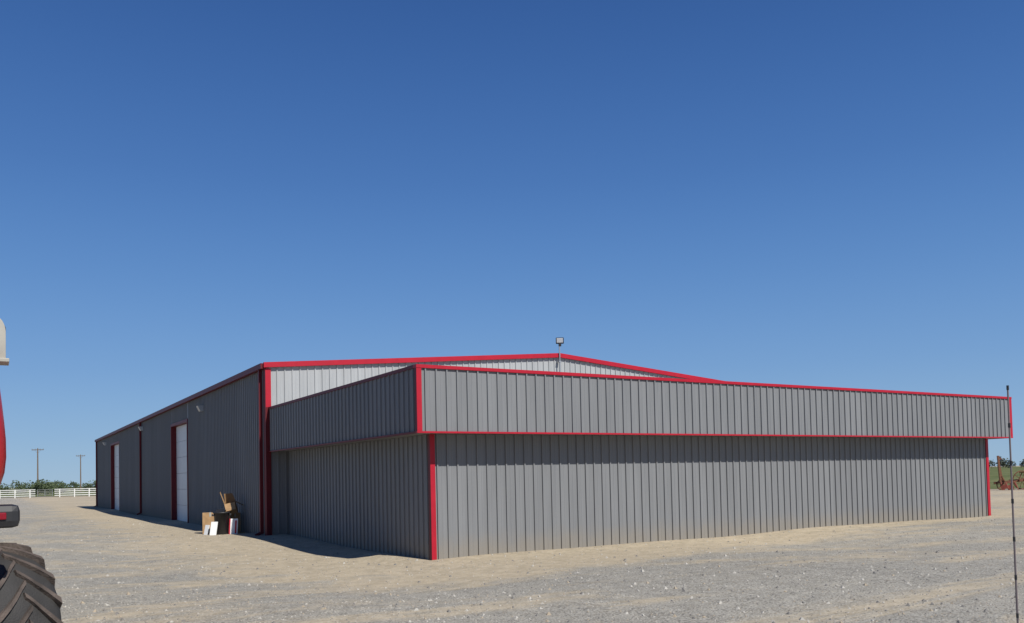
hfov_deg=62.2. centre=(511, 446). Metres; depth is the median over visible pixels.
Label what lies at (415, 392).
fascia corner
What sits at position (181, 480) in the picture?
door section
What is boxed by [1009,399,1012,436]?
corner trim
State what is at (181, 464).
door section
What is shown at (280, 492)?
wall
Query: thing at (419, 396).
fascia corner
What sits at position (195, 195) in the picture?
sky
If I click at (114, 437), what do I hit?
wall panel
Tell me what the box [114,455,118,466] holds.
door section
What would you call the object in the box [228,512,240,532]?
cardboard box
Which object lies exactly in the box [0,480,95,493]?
orchard tree row
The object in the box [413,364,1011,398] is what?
cap front
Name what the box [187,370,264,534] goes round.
side wall
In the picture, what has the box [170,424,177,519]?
door jamb
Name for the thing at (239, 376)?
eave gutter
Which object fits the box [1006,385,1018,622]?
marker rod
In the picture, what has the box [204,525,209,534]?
white board
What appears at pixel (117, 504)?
door section
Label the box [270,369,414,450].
fascia
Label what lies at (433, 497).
trim
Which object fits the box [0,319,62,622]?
tractor
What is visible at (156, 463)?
side wall
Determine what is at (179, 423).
door head
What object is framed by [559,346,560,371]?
conduit
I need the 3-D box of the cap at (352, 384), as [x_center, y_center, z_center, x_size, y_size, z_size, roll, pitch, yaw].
[-4.420,-1.327,20.422,0.140,0.065,9.898,0,-2,-32]
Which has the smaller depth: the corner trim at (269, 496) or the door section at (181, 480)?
the corner trim at (269, 496)
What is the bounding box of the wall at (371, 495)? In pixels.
[289,435,429,559]
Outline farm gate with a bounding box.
[37,489,52,496]
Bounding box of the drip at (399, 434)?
[269,431,415,451]
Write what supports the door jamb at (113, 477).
on the ground
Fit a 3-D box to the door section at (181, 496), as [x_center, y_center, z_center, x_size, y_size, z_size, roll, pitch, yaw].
[-13.893,2.138,36.058,0.050,0.678,3.500,0,-2,-32]
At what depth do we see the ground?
13.70 m
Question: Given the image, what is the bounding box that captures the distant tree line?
[989,456,1023,467]
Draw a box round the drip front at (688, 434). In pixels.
[416,431,1012,437]
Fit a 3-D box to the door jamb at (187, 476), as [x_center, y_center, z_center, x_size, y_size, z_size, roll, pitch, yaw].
[-13.062,0.971,34.499,0.285,4.250,0.120,0,-2,-32]
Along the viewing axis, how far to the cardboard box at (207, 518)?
26.40 m
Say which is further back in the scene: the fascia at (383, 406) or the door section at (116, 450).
the door section at (116, 450)
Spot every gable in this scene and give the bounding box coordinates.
[268,358,684,405]
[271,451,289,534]
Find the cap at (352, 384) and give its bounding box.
[268,365,413,408]
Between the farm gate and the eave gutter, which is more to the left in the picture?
the farm gate
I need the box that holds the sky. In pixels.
[0,0,1023,487]
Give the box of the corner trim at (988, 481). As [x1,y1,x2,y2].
[985,439,990,515]
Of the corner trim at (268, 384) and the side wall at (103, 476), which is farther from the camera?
the side wall at (103, 476)
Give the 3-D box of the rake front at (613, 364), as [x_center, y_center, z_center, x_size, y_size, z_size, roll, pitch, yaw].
[6.132,-2.819,32.762,10.435,1.014,0.085,0,-2,-32]
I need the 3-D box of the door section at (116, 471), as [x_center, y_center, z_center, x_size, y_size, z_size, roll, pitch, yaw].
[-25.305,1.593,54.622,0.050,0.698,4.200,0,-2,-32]
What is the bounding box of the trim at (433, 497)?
[430,434,436,559]
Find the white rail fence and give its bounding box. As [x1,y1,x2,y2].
[0,488,95,497]
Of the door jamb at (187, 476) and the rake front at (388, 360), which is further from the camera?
the door jamb at (187, 476)
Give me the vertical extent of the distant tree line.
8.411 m
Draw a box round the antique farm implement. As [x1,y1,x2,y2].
[993,456,1023,489]
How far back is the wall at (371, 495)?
19.74 m
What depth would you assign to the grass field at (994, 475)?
137.16 m
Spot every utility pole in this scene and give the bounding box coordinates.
[35,448,43,492]
[76,455,82,491]
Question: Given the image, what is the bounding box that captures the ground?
[0,466,1023,622]
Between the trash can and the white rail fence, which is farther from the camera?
the white rail fence
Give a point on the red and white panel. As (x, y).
(233, 526)
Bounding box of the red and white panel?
[229,519,237,533]
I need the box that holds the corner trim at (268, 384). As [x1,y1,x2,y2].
[265,368,270,406]
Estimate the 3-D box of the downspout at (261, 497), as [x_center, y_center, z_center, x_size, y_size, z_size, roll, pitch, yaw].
[-7.353,0.136,24.832,0.100,4.790,0.100,0,-2,-32]
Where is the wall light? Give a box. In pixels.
[196,405,203,411]
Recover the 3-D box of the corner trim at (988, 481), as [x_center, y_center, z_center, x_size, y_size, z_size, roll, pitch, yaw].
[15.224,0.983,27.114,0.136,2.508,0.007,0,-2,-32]
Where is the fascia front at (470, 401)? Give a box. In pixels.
[421,368,1008,436]
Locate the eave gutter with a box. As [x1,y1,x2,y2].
[95,363,264,441]
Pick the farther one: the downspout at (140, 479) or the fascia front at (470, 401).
the downspout at (140, 479)
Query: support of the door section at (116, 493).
attached to the door jamb at (113, 477)
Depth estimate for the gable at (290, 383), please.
26.21 m
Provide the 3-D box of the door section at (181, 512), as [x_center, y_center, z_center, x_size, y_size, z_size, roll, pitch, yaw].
[-13.878,2.826,36.034,0.050,0.678,3.500,0,-2,-32]
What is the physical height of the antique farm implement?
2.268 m
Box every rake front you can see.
[263,353,558,367]
[560,353,721,380]
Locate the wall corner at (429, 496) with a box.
[427,434,431,559]
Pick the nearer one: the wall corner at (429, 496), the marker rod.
the marker rod
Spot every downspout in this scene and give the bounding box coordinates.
[96,442,97,505]
[139,423,141,512]
[258,370,263,533]
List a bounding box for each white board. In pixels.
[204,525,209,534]
[210,522,217,534]
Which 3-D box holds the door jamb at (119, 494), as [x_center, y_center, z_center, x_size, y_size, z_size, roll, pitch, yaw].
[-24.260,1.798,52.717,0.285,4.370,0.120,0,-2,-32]
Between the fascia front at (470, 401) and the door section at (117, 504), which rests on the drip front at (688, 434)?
the fascia front at (470, 401)
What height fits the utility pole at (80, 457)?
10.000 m
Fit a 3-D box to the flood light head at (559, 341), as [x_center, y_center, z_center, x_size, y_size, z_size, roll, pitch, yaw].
[1.688,-3.711,29.950,0.280,0.310,0.186,-1,-2,3]
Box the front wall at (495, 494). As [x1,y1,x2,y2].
[435,434,988,559]
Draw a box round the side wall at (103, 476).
[97,436,110,508]
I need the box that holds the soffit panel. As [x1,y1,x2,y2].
[284,433,989,450]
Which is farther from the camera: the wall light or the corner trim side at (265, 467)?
the wall light
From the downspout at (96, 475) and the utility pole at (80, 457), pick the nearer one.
the downspout at (96, 475)
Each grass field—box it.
[0,487,95,496]
[989,466,1023,488]
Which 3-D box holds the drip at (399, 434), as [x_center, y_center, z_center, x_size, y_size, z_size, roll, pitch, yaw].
[-4.403,-0.075,20.330,0.070,0.035,9.968,0,-2,-32]
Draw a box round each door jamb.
[110,444,115,508]
[119,479,119,510]
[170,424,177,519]
[186,419,188,522]
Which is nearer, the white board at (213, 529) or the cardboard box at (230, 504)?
the white board at (213, 529)
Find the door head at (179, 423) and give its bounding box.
[171,419,185,426]
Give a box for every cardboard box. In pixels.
[202,512,213,533]
[220,492,243,513]
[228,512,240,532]
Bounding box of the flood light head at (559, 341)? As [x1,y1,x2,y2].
[556,337,563,345]
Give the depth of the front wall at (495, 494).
20.23 m
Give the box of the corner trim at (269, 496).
[266,407,271,535]
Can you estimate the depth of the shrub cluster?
174.60 m
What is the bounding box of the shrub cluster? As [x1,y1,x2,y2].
[24,479,67,494]
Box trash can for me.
[212,509,230,534]
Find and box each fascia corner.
[414,368,416,430]
[416,368,421,430]
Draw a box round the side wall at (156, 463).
[119,410,171,519]
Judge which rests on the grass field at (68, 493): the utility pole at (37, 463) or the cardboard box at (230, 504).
the utility pole at (37, 463)
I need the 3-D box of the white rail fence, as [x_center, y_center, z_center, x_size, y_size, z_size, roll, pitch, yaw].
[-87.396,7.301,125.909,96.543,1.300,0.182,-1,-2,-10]
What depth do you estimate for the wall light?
31.77 m
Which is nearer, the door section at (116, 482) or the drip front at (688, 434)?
the drip front at (688, 434)
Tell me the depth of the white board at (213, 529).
25.55 m
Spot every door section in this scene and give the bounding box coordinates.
[114,444,118,455]
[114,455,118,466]
[115,466,118,476]
[115,477,118,487]
[115,488,118,498]
[115,499,118,509]
[176,424,186,441]
[176,440,186,457]
[177,457,186,472]
[177,473,186,488]
[177,489,186,504]
[177,505,186,521]
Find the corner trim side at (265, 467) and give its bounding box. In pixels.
[263,369,266,535]
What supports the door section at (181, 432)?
attached to the door jamb at (174, 473)
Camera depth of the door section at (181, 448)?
36.62 m
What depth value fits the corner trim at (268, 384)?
24.63 m

